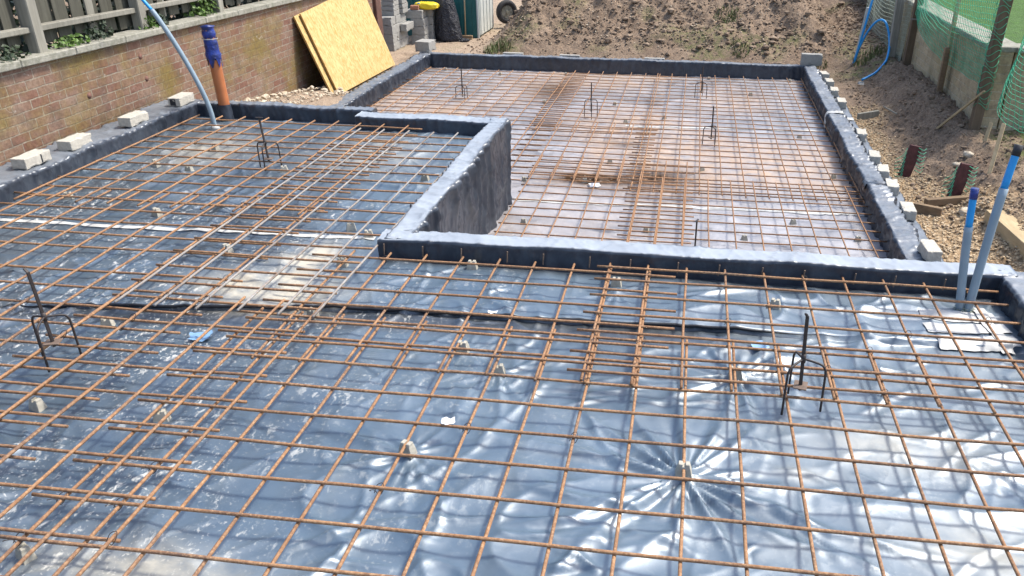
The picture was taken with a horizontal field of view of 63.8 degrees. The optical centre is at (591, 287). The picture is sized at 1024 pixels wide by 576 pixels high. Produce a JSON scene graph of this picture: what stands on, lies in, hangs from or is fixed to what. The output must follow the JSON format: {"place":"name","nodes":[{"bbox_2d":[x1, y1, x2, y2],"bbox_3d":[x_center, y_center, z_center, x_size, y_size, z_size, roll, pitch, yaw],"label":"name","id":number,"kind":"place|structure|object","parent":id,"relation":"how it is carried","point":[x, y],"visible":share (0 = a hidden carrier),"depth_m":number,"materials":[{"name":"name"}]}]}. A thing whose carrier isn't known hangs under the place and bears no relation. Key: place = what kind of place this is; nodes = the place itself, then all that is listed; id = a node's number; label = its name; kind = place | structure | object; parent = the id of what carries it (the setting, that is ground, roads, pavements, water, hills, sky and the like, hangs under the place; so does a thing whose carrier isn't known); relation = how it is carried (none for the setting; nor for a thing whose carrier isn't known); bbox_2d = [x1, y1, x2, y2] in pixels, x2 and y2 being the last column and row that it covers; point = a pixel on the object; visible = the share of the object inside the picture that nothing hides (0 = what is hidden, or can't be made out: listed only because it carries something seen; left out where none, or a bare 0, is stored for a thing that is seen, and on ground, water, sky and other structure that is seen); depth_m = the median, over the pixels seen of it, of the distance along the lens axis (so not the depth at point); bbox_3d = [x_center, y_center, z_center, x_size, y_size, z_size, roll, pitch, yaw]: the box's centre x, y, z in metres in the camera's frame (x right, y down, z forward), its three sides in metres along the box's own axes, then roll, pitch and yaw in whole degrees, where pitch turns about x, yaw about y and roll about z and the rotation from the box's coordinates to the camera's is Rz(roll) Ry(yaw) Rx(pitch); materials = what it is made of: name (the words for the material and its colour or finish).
{"place":"outdoors","nodes":[
{"label":"outdoors","id":0,"kind":"place"},
{"bbox_2d":[381,5,398,10],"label":"concrete block","id":1,"kind":"object","parent":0,"point":[389,8],"depth_m":12.34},
{"bbox_2d":[0,0,1023,271],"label":"ground","id":2,"kind":"structure","parent":0,"point":[832,68],"depth_m":12.09,"materials":[{"name":"soil"}]},
{"bbox_2d":[9,0,129,54],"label":"garden shrub","id":3,"kind":"object","parent":2,"relation":"on","point":[24,48],"visible":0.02,"depth_m":6.79,"materials":[{"name":"green plant"}]},
{"bbox_2d":[0,99,201,206],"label":"membrane wrapped wall","id":4,"kind":"structure","parent":2,"relation":"on","point":[108,139],"depth_m":5.92,"materials":[{"name":"plastic"}]},
{"bbox_2d":[10,149,51,169],"bbox_3d":[-3.750,-0.861,5.475,0.107,0.073,0.236,4,26,6],"label":"concrete block","id":5,"kind":"object","parent":4,"relation":"on","point":[29,159],"depth_m":5.43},
{"bbox_2d":[56,133,92,150],"bbox_3d":[-3.694,-1.044,5.849,0.106,0.073,0.237,3,26,4],"label":"concrete block","id":6,"kind":"object","parent":4,"relation":"on","point":[76,141],"depth_m":5.79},
{"bbox_2d":[117,110,148,126],"bbox_3d":[-3.604,-1.331,6.436,0.107,0.073,0.237,3,26,5],"label":"concrete block","id":7,"kind":"object","parent":4,"relation":"on","point":[134,118],"depth_m":6.38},
{"bbox_2d":[167,92,194,106],"bbox_3d":[-3.523,-1.619,7.025,0.106,0.073,0.237,3,26,4],"label":"concrete block","id":8,"kind":"object","parent":4,"relation":"on","point":[180,99],"depth_m":6.96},
{"bbox_2d":[96,0,196,31],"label":"garden shrub","id":9,"kind":"object","parent":2,"relation":"on","point":[180,15],"visible":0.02,"depth_m":8.27,"materials":[{"name":"green plant"}]},
{"bbox_2d":[0,0,373,165],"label":"brick wall","id":10,"kind":"structure","parent":2,"relation":"on","point":[51,95],"depth_m":6.96,"materials":[{"name":"brick"}]},
{"bbox_2d":[0,44,31,62],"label":"ivy","id":11,"kind":"object","parent":10,"relation":"on","point":[8,55],"visible":0.99,"depth_m":5.65,"materials":[{"name":"green plant"}]},
{"bbox_2d":[48,33,90,48],"bbox_3d":[-3.966,-1.866,6.191,0.221,0.102,0.390,4,26,6],"label":"ivy","id":12,"kind":"object","parent":10,"relation":"on","point":[70,41],"visible":1,"depth_m":6.18,"materials":[{"name":"green plant"}]},
{"bbox_2d":[82,20,113,39],"bbox_3d":[-3.952,-2.054,6.516,0.206,0.156,0.363,4,26,6],"label":"ivy","id":13,"kind":"object","parent":10,"relation":"on","point":[94,32],"visible":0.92,"depth_m":6.48,"materials":[{"name":"green plant"}]},
{"bbox_2d":[0,0,251,52],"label":"wooden fence","id":14,"kind":"object","parent":10,"relation":"on","point":[36,29],"visible":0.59,"depth_m":6.24,"materials":[{"name":"grey wood"}]},
{"bbox_2d":[139,15,158,29],"bbox_3d":[-3.829,-2.298,7.053,0.146,0.142,0.261,4,26,6],"label":"ivy","id":15,"kind":"object","parent":10,"relation":"on","point":[151,22],"visible":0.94,"depth_m":7.06,"materials":[{"name":"green plant"}]},
{"bbox_2d":[184,0,219,16],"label":"ivy","id":16,"kind":"object","parent":10,"relation":"on","point":[206,8],"visible":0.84,"depth_m":7.86,"materials":[{"name":"green plant"}]},
{"bbox_2d":[197,100,376,123],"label":"membrane wrapped wall","id":17,"kind":"structure","parent":2,"relation":"on","point":[278,111],"depth_m":7.05,"materials":[{"name":"plastic"}]},
{"bbox_2d":[243,85,348,104],"bbox_3d":[-3.314,-1.994,8.623,0.550,0.451,2.729,4,26,6],"label":"rubble","id":18,"kind":"object","parent":2,"relation":"on","point":[311,88],"visible":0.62,"depth_m":9.08,"materials":[{"name":"stone"}]},
{"bbox_2d":[293,0,394,91],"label":"osb boards","id":19,"kind":"object","parent":2,"relation":"on","point":[346,45],"visible":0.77,"depth_m":10.32,"materials":[{"name":"wood"}]},
{"bbox_2d":[372,0,383,37],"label":"brick pier","id":20,"kind":"structure","parent":2,"relation":"on","point":[377,11],"depth_m":11.95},
{"bbox_2d":[330,52,431,106],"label":"membrane wrapped wall","id":21,"kind":"structure","parent":2,"relation":"on","point":[368,92],"depth_m":10.45,"materials":[{"name":"plastic"}]},
{"bbox_2d":[386,40,401,50],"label":"concrete block","id":22,"kind":"object","parent":2,"relation":"on","point":[395,46],"depth_m":12.45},
{"bbox_2d":[384,33,397,42],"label":"concrete block","id":23,"kind":"object","parent":22,"relation":"on","point":[390,38],"depth_m":12.38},
{"bbox_2d":[383,23,399,34],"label":"concrete block","id":24,"kind":"object","parent":23,"relation":"on","point":[391,30],"depth_m":12.34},
{"bbox_2d":[382,16,395,25],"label":"concrete block","id":25,"kind":"object","parent":24,"relation":"on","point":[389,20],"depth_m":12.28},
{"bbox_2d":[401,36,408,47],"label":"concrete block","id":26,"kind":"object","parent":2,"relation":"on","point":[404,41],"depth_m":12.87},
{"bbox_2d":[397,31,408,40],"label":"concrete block","id":27,"kind":"object","parent":26,"relation":"on","point":[401,35],"depth_m":12.71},
{"bbox_2d":[400,21,413,31],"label":"concrete block","id":28,"kind":"object","parent":27,"relation":"on","point":[406,26],"depth_m":12.64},
{"bbox_2d":[412,33,429,43],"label":"concrete block","id":29,"kind":"object","parent":2,"relation":"on","point":[417,37],"depth_m":13.04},
{"bbox_2d":[412,25,428,34],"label":"concrete block","id":30,"kind":"object","parent":29,"relation":"on","point":[420,30],"depth_m":13.00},
{"bbox_2d":[410,17,428,26],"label":"concrete block","id":31,"kind":"object","parent":30,"relation":"on","point":[423,22],"depth_m":12.94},
{"bbox_2d":[406,8,426,18],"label":"concrete block","id":32,"kind":"object","parent":31,"relation":"on","point":[420,14],"depth_m":12.89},
{"bbox_2d":[414,1,439,9],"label":"cement bag","id":33,"kind":"object","parent":32,"relation":"on","point":[425,5],"visible":0.94,"depth_m":12.91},
{"bbox_2d":[434,0,462,41],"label":"rubbish bag","id":34,"kind":"object","parent":2,"relation":"on","point":[447,26],"visible":0.95,"depth_m":13.15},
{"bbox_2d":[405,0,493,37],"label":"green shed","id":35,"kind":"structure","parent":2,"relation":"on","point":[479,18],"depth_m":13.57,"materials":[{"name":"metal"}]},
{"bbox_2d":[478,0,493,34],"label":"door","id":36,"kind":"structure","parent":35,"relation":"in","point":[485,7],"depth_m":13.93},
{"bbox_2d":[462,0,472,39],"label":"broom","id":37,"kind":"object","parent":2,"relation":"on","point":[469,37],"visible":0.66,"depth_m":13.48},
{"bbox_2d":[483,37,511,54],"bbox_3d":[-1.430,-3.702,12.439,0.449,0.282,0.494,-16,31,-30],"label":"weed tuft","id":38,"kind":"object","parent":2,"relation":"on","point":[493,48],"visible":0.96,"depth_m":12.43,"materials":[{"name":"green plant"}]},
{"bbox_2d":[496,0,516,23],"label":"loose wheel","id":39,"kind":"object","parent":2,"relation":"on","point":[505,9],"visible":0.85,"depth_m":14.47,"materials":[{"name":"rubber"}]},
{"bbox_2d":[0,116,1023,575],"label":"plastic membrane","id":40,"kind":"object","parent":2,"relation":"on","point":[306,546],"visible":0.65,"depth_m":3.21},
{"bbox_2d":[15,541,37,564],"bbox_3d":[-1.736,0.811,2.504,0.061,0.053,0.040,18,31,31],"label":"spacer","id":41,"kind":"object","parent":40,"relation":"on","point":[23,548],"visible":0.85,"depth_m":2.49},
{"bbox_2d":[29,396,46,412],"bbox_3d":[-2.169,0.456,3.198,0.061,0.053,0.040,10,28,18],"label":"spacer","id":42,"kind":"object","parent":40,"relation":"on","point":[38,405],"visible":0.97,"depth_m":3.19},
{"bbox_2d":[23,268,81,371],"bbox_3d":[-2.278,0.131,3.392,0.161,0.430,0.143,-4,27,-9],"label":"level stand","id":43,"kind":"object","parent":40,"relation":"on","point":[51,340],"visible":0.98,"depth_m":3.42,"materials":[{"name":"metal"}]},
{"bbox_2d":[100,319,115,328],"bbox_3d":[-2.247,0.163,3.794,0.061,0.053,0.040,-3,26,-7],"label":"spacer","id":44,"kind":"object","parent":40,"relation":"on","point":[106,322],"visible":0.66,"depth_m":3.78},
{"bbox_2d":[0,186,323,460],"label":"rebar mesh","id":45,"kind":"object","parent":40,"relation":"on","point":[59,304],"visible":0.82,"depth_m":4.28,"materials":[{"name":"metal"}]},
{"bbox_2d":[153,408,171,422],"bbox_3d":[-1.655,0.493,3.143,0.060,0.053,0.040,-4,27,-10],"label":"spacer","id":46,"kind":"object","parent":40,"relation":"on","point":[158,415],"visible":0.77,"depth_m":3.13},
{"bbox_2d":[0,288,324,575],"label":"rebar mesh","id":47,"kind":"object","parent":40,"relation":"on","point":[106,540],"visible":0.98,"depth_m":3.12,"materials":[{"name":"metal"}]},
{"bbox_2d":[141,0,219,130],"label":"bent conduit","id":48,"kind":"object","parent":40,"relation":"on","point":[154,13],"visible":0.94,"depth_m":6.53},
{"bbox_2d":[188,330,212,341],"bbox_3d":[-1.775,0.217,3.709,0.104,0.017,0.076,-4,32,-9],"label":"plastic scrap","id":49,"kind":"object","parent":40,"relation":"on","point":[194,336],"visible":0.81,"depth_m":3.71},
{"bbox_2d":[199,25,234,121],"bbox_3d":[-3.131,-1.784,6.851,0.143,0.810,0.122,4,26,6],"label":"soil pipe","id":50,"kind":"object","parent":40,"relation":"on","point":[213,56],"visible":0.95,"depth_m":6.80,"materials":[{"name":"orange plastic"}]},
{"bbox_2d":[13,114,421,214],"bbox_3d":[-2.494,-0.951,5.912,2.049,0.046,2.114,4,26,6],"label":"rebar mesh","id":51,"kind":"object","parent":40,"relation":"on","point":[208,165],"visible":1,"depth_m":5.76,"materials":[{"name":"metal"}]},
{"bbox_2d":[255,117,281,167],"bbox_3d":[-2.312,-1.014,5.786,0.161,0.370,0.142,-1,26,-4],"label":"level stand","id":52,"kind":"object","parent":40,"relation":"on","point":[264,142],"visible":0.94,"depth_m":5.82,"materials":[{"name":"metal"}]},
{"bbox_2d":[112,128,471,317],"bbox_3d":[-1.599,-0.578,5.154,1.078,0.045,3.104,4,26,6],"label":"rebar mesh","id":53,"kind":"object","parent":40,"relation":"on","point":[166,297],"visible":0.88,"depth_m":4.68,"materials":[{"name":"metal"}]},
{"bbox_2d":[398,439,417,458],"bbox_3d":[-0.665,0.579,2.956,0.061,0.053,0.040,13,29,22],"label":"spacer","id":54,"kind":"object","parent":40,"relation":"on","point":[410,448],"visible":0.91,"depth_m":2.94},
{"bbox_2d":[226,250,676,387],"bbox_3d":[-0.587,0.085,3.869,1.967,0.044,1.154,4,26,6],"label":"rebar mesh","id":55,"kind":"object","parent":40,"relation":"on","point":[396,292],"visible":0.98,"depth_m":3.81,"materials":[{"name":"metal"}]},
{"bbox_2d":[456,340,469,352],"bbox_3d":[-0.568,0.260,3.613,0.061,0.053,0.040,6,27,9],"label":"spacer","id":56,"kind":"object","parent":40,"relation":"on","point":[464,344],"visible":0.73,"depth_m":3.60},
{"bbox_2d":[492,363,505,377],"bbox_3d":[-0.392,0.348,3.459,0.060,0.053,0.040,1,26,0],"label":"spacer","id":57,"kind":"object","parent":40,"relation":"on","point":[500,368],"visible":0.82,"depth_m":3.44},
{"bbox_2d":[0,307,1023,575],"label":"rebar mesh","id":58,"kind":"object","parent":40,"relation":"on","point":[680,559],"visible":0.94,"depth_m":2.87,"materials":[{"name":"metal"}]},
{"bbox_2d":[675,460,691,477],"bbox_3d":[0.323,0.631,2.849,0.061,0.053,0.040,4,26,7],"label":"spacer","id":59,"kind":"object","parent":40,"relation":"on","point":[681,465],"visible":0.92,"depth_m":2.83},
{"bbox_2d":[567,263,1023,413],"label":"rebar mesh","id":60,"kind":"object","parent":40,"relation":"on","point":[729,362],"visible":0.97,"depth_m":3.64,"materials":[{"name":"metal"}]},
{"bbox_2d":[780,313,826,414],"bbox_3d":[0.848,0.293,3.179,0.150,0.415,0.170,10,28,17],"label":"level stand","id":61,"kind":"object","parent":40,"relation":"on","point":[800,384],"visible":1,"depth_m":3.19,"materials":[{"name":"metal"}]},
{"bbox_2d":[953,187,978,311],"bbox_3d":[1.795,-0.155,3.893,0.104,0.657,0.067,4,26,6],"label":"conduit","id":62,"kind":"object","parent":40,"relation":"on","point":[965,254],"visible":0.95,"depth_m":3.87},
{"bbox_2d":[964,144,1023,312],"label":"conduit","id":63,"kind":"object","parent":40,"relation":"on","point":[997,208],"visible":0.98,"depth_m":3.84,"materials":[{"name":"plastic"}]},
{"bbox_2d":[419,52,809,80],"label":"membrane wrapped wall","id":64,"kind":"structure","parent":2,"relation":"on","point":[661,67],"depth_m":11.82,"materials":[{"name":"plastic"}]},
{"bbox_2d":[415,39,435,52],"bbox_3d":[-2.459,-3.598,12.148,0.222,0.151,0.262,7,27,12],"label":"concrete block","id":65,"kind":"object","parent":64,"relation":"on","point":[425,45],"depth_m":12.05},
{"bbox_2d":[800,53,822,65],"bbox_3d":[3.118,-3.229,11.565,0.292,0.161,0.101,4,26,7],"label":"concrete block","id":66,"kind":"object","parent":64,"relation":"on","point":[812,59],"depth_m":11.52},
{"bbox_2d":[372,67,886,257],"bbox_3d":[-0.203,-1.382,8.334,5.520,0.034,8.016,4,26,6],"label":"plastic membrane","id":67,"kind":"object","parent":2,"relation":"on","point":[516,186],"visible":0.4,"depth_m":8.15,"materials":[{"name":"plastic"}]},
{"bbox_2d":[355,111,507,135],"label":"membrane wrapped wall","id":68,"kind":"structure","parent":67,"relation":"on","point":[455,124],"depth_m":6.72,"materials":[{"name":"plastic"}]},
{"bbox_2d":[384,118,511,238],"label":"membrane wrapped wall","id":69,"kind":"structure","parent":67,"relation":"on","point":[468,191],"depth_m":5.72,"materials":[{"name":"plastic"}]},
{"bbox_2d":[366,67,585,180],"bbox_3d":[-1.522,-2.042,9.499,2.370,0.032,4.868,4,26,6],"label":"rebar mesh","id":70,"kind":"object","parent":67,"relation":"on","point":[484,97],"visible":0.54,"depth_m":10.25,"materials":[{"name":"metal"}]},
{"bbox_2d":[511,119,657,181],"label":"rebar mesh","id":71,"kind":"object","parent":67,"relation":"on","point":[604,153],"visible":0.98,"depth_m":8.07,"materials":[{"name":"metal"}]},
{"bbox_2d":[494,156,694,245],"bbox_3d":[0.029,-0.486,6.357,1.532,0.031,3.486,4,26,6],"label":"rebar mesh","id":72,"kind":"object","parent":67,"relation":"on","point":[588,202],"visible":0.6,"depth_m":6.82,"materials":[{"name":"metal"}]},
{"bbox_2d":[525,70,667,134],"bbox_3d":[0.181,-2.349,10.148,1.443,0.031,3.189,4,26,6],"label":"rebar mesh","id":73,"kind":"object","parent":67,"relation":"on","point":[637,100],"visible":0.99,"depth_m":9.94,"materials":[{"name":"metal"}]},
{"bbox_2d":[702,106,715,146],"bbox_3d":[1.275,-1.687,8.536,0.161,0.410,0.143,-9,28,-20],"label":"level stand","id":74,"kind":"object","parent":67,"relation":"on","point":[711,136],"visible":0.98,"depth_m":8.55,"materials":[{"name":"metal"}]},
{"bbox_2d":[622,74,864,203],"bbox_3d":[1.608,-1.873,9.255,2.124,0.032,5.070,4,26,6],"label":"rebar mesh","id":75,"kind":"object","parent":67,"relation":"on","point":[738,146],"visible":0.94,"depth_m":8.64,"materials":[{"name":"metal"}]},
{"bbox_2d":[617,177,888,257],"bbox_3d":[1.179,-0.303,5.996,2.033,0.032,2.960,4,26,6],"label":"rebar mesh","id":76,"kind":"object","parent":67,"relation":"on","point":[758,216],"visible":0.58,"depth_m":6.56,"materials":[{"name":"metal"}]},
{"bbox_2d":[458,0,894,66],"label":"soil clods","id":77,"kind":"object","parent":2,"relation":"on","point":[627,36],"visible":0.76,"depth_m":12.54,"materials":[{"name":"soil"}]},
{"bbox_2d":[499,0,891,56],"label":"soil pebbles","id":78,"kind":"object","parent":2,"relation":"on","point":[704,23],"visible":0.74,"depth_m":12.59,"materials":[{"name":"soil"}]},
{"bbox_2d":[377,228,1018,298],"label":"membrane wrapped wall","id":79,"kind":"structure","parent":2,"relation":"on","point":[567,253],"depth_m":4.31,"materials":[{"name":"plastic"}]},
{"bbox_2d":[713,5,741,23],"bbox_3d":[2.120,-4.229,12.627,0.414,0.286,0.455,20,32,34],"label":"weed tuft","id":80,"kind":"object","parent":2,"relation":"on","point":[730,16],"visible":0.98,"depth_m":12.63,"materials":[{"name":"green plant"}]},
{"bbox_2d":[730,36,750,57],"bbox_3d":[2.200,-3.551,12.085,0.343,0.288,0.340,4,26,6],"label":"weed tuft","id":81,"kind":"object","parent":2,"relation":"on","point":[738,54],"visible":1,"depth_m":12.06,"materials":[{"name":"green plant"}]},
{"bbox_2d":[854,0,872,57],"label":"blue hose","id":82,"kind":"object","parent":2,"relation":"on","point":[866,20],"visible":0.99,"depth_m":11.45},
{"bbox_2d":[851,42,886,66],"bbox_3d":[3.973,-3.326,11.696,0.477,0.342,0.487,4,26,6],"label":"weed tuft","id":83,"kind":"object","parent":2,"relation":"on","point":[871,55],"visible":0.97,"depth_m":11.69,"materials":[{"name":"green plant"}]},
{"bbox_2d":[852,19,889,80],"bbox_3d":[3.876,-3.277,11.167,0.438,0.686,1.101,4,26,6],"label":"blue hose","id":84,"kind":"object","parent":2,"relation":"on","point":[888,52],"visible":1,"depth_m":11.21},
{"bbox_2d":[802,66,943,261],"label":"membrane wrapped wall","id":85,"kind":"structure","parent":2,"relation":"on","point":[901,235],"depth_m":7.18,"materials":[{"name":"plastic"}]},
{"bbox_2d":[836,97,846,108],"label":"concrete block","id":86,"kind":"object","parent":85,"relation":"on","point":[842,102],"depth_m":9.59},
{"bbox_2d":[856,128,867,141],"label":"concrete block","id":87,"kind":"object","parent":85,"relation":"on","point":[862,133],"depth_m":8.35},
{"bbox_2d":[868,150,880,164],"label":"concrete block","id":88,"kind":"object","parent":85,"relation":"on","point":[875,156],"depth_m":7.65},
{"bbox_2d":[877,164,889,178],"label":"concrete block","id":89,"kind":"object","parent":85,"relation":"on","point":[883,169],"depth_m":7.25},
{"bbox_2d":[885,178,899,195],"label":"concrete block","id":90,"kind":"object","parent":85,"relation":"on","point":[893,186],"depth_m":6.88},
{"bbox_2d":[899,201,916,220],"bbox_3d":[2.496,-0.604,6.451,0.102,0.084,0.222,6,27,9],"label":"concrete block","id":91,"kind":"object","parent":85,"relation":"on","point":[908,209],"depth_m":6.37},
{"bbox_2d":[917,239,942,261],"bbox_3d":[2.304,-0.250,5.562,0.102,0.083,0.222,3,26,4],"label":"concrete block","id":92,"kind":"object","parent":85,"relation":"on","point":[929,250],"depth_m":5.50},
{"bbox_2d":[865,0,912,60],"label":"green netting","id":93,"kind":"object","parent":2,"relation":"on","point":[881,25],"visible":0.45,"depth_m":11.88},
{"bbox_2d":[886,0,904,56],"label":"concrete post","id":94,"kind":"object","parent":2,"relation":"on","point":[896,20],"visible":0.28,"depth_m":11.06,"materials":[{"name":"grey concrete"}]},
{"bbox_2d":[903,0,923,65],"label":"fence post","id":95,"kind":"object","parent":2,"relation":"on","point":[909,46],"visible":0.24,"depth_m":10.61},
{"bbox_2d":[835,56,1023,232],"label":"bank clods","id":96,"kind":"object","parent":2,"relation":"on","point":[919,197],"visible":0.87,"depth_m":8.24,"materials":[{"name":"soil"}]},
{"bbox_2d":[847,104,1023,271],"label":"gravel","id":97,"kind":"structure","parent":2,"relation":"on","point":[934,227],"depth_m":6.65,"materials":[{"name":"gravel"}]},
{"bbox_2d":[857,110,878,119],"bbox_3d":[3.188,-1.980,9.407,0.286,0.109,0.032,-8,28,-17],"label":"timber board","id":98,"kind":"object","parent":97,"relation":"on","point":[867,115],"visible":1,"depth_m":9.39,"materials":[{"name":"brown wood"}]},
{"bbox_2d":[893,144,925,176],"bbox_3d":[2.932,-1.156,7.537,0.293,0.332,0.055,-3,26,-7],"label":"net stub","id":99,"kind":"object","parent":97,"relation":"on","point":[911,156],"visible":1,"depth_m":7.53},
{"bbox_2d":[914,202,942,216],"bbox_3d":[2.762,-0.634,6.714,0.225,0.092,0.043,17,30,29],"label":"timber board","id":100,"kind":"object","parent":97,"relation":"on","point":[924,209],"visible":0.74,"depth_m":6.69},
{"bbox_2d":[924,195,968,205],"bbox_3d":[3.284,-0.755,6.909,0.978,0.092,0.052,-3,26,-8],"label":"timber board","id":101,"kind":"object","parent":2,"relation":"on","point":[940,201],"visible":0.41,"depth_m":6.85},
{"bbox_2d":[936,0,960,91],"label":"timber batten","id":102,"kind":"object","parent":2,"relation":"on","point":[943,69],"visible":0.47,"depth_m":9.00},
{"bbox_2d":[896,0,1019,129],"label":"block wall","id":103,"kind":"structure","parent":2,"relation":"on","point":[960,88],"depth_m":8.80,"materials":[{"name":"concrete"}]},
{"bbox_2d":[941,162,977,196],"bbox_3d":[3.112,-0.883,6.928,0.293,0.356,0.055,-3,26,-7],"label":"net stub","id":104,"kind":"object","parent":2,"relation":"on","point":[963,172],"visible":0.84,"depth_m":6.91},
{"bbox_2d":[936,90,985,128],"bbox_3d":[3.608,-1.711,8.152,0.032,0.612,0.545,-17,31,-32],"label":"timber stick","id":105,"kind":"object","parent":2,"relation":"on","point":[959,110],"visible":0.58,"depth_m":8.06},
{"bbox_2d":[967,0,1013,130],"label":"netting post","id":106,"kind":"object","parent":2,"relation":"on","point":[995,42],"visible":0.99,"depth_m":7.73,"materials":[{"name":"wood"}]},
{"bbox_2d":[915,0,998,82],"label":"green netting","id":107,"kind":"object","parent":106,"relation":"attached to","point":[937,7],"visible":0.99,"depth_m":8.68,"materials":[{"name":"plastic"}]},
{"bbox_2d":[997,36,1023,132],"bbox_3d":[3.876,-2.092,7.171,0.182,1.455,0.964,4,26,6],"label":"green netting","id":108,"kind":"object","parent":106,"relation":"attached to","point":[1008,77],"visible":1,"depth_m":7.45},
{"bbox_2d":[987,123,1005,173],"bbox_3d":[3.462,-1.115,7.023,0.035,0.535,0.355,16,30,28],"label":"timber stake","id":109,"kind":"object","parent":2,"relation":"on","point":[996,148],"visible":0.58,"depth_m":7.01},
{"bbox_2d":[984,210,1023,259],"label":"timber beam","id":110,"kind":"structure","parent":2,"relation":"on","point":[1009,231],"depth_m":6.04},
{"bbox_2d":[993,269,1023,339],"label":"membrane wrapped wall","id":111,"kind":"structure","parent":2,"relation":"on","point":[1011,290],"depth_m":3.98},
{"bbox_2d":[931,0,1023,42],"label":"lawn","id":112,"kind":"structure","parent":0,"point":[1014,31],"depth_m":10.37,"materials":[{"name":"green plant"}]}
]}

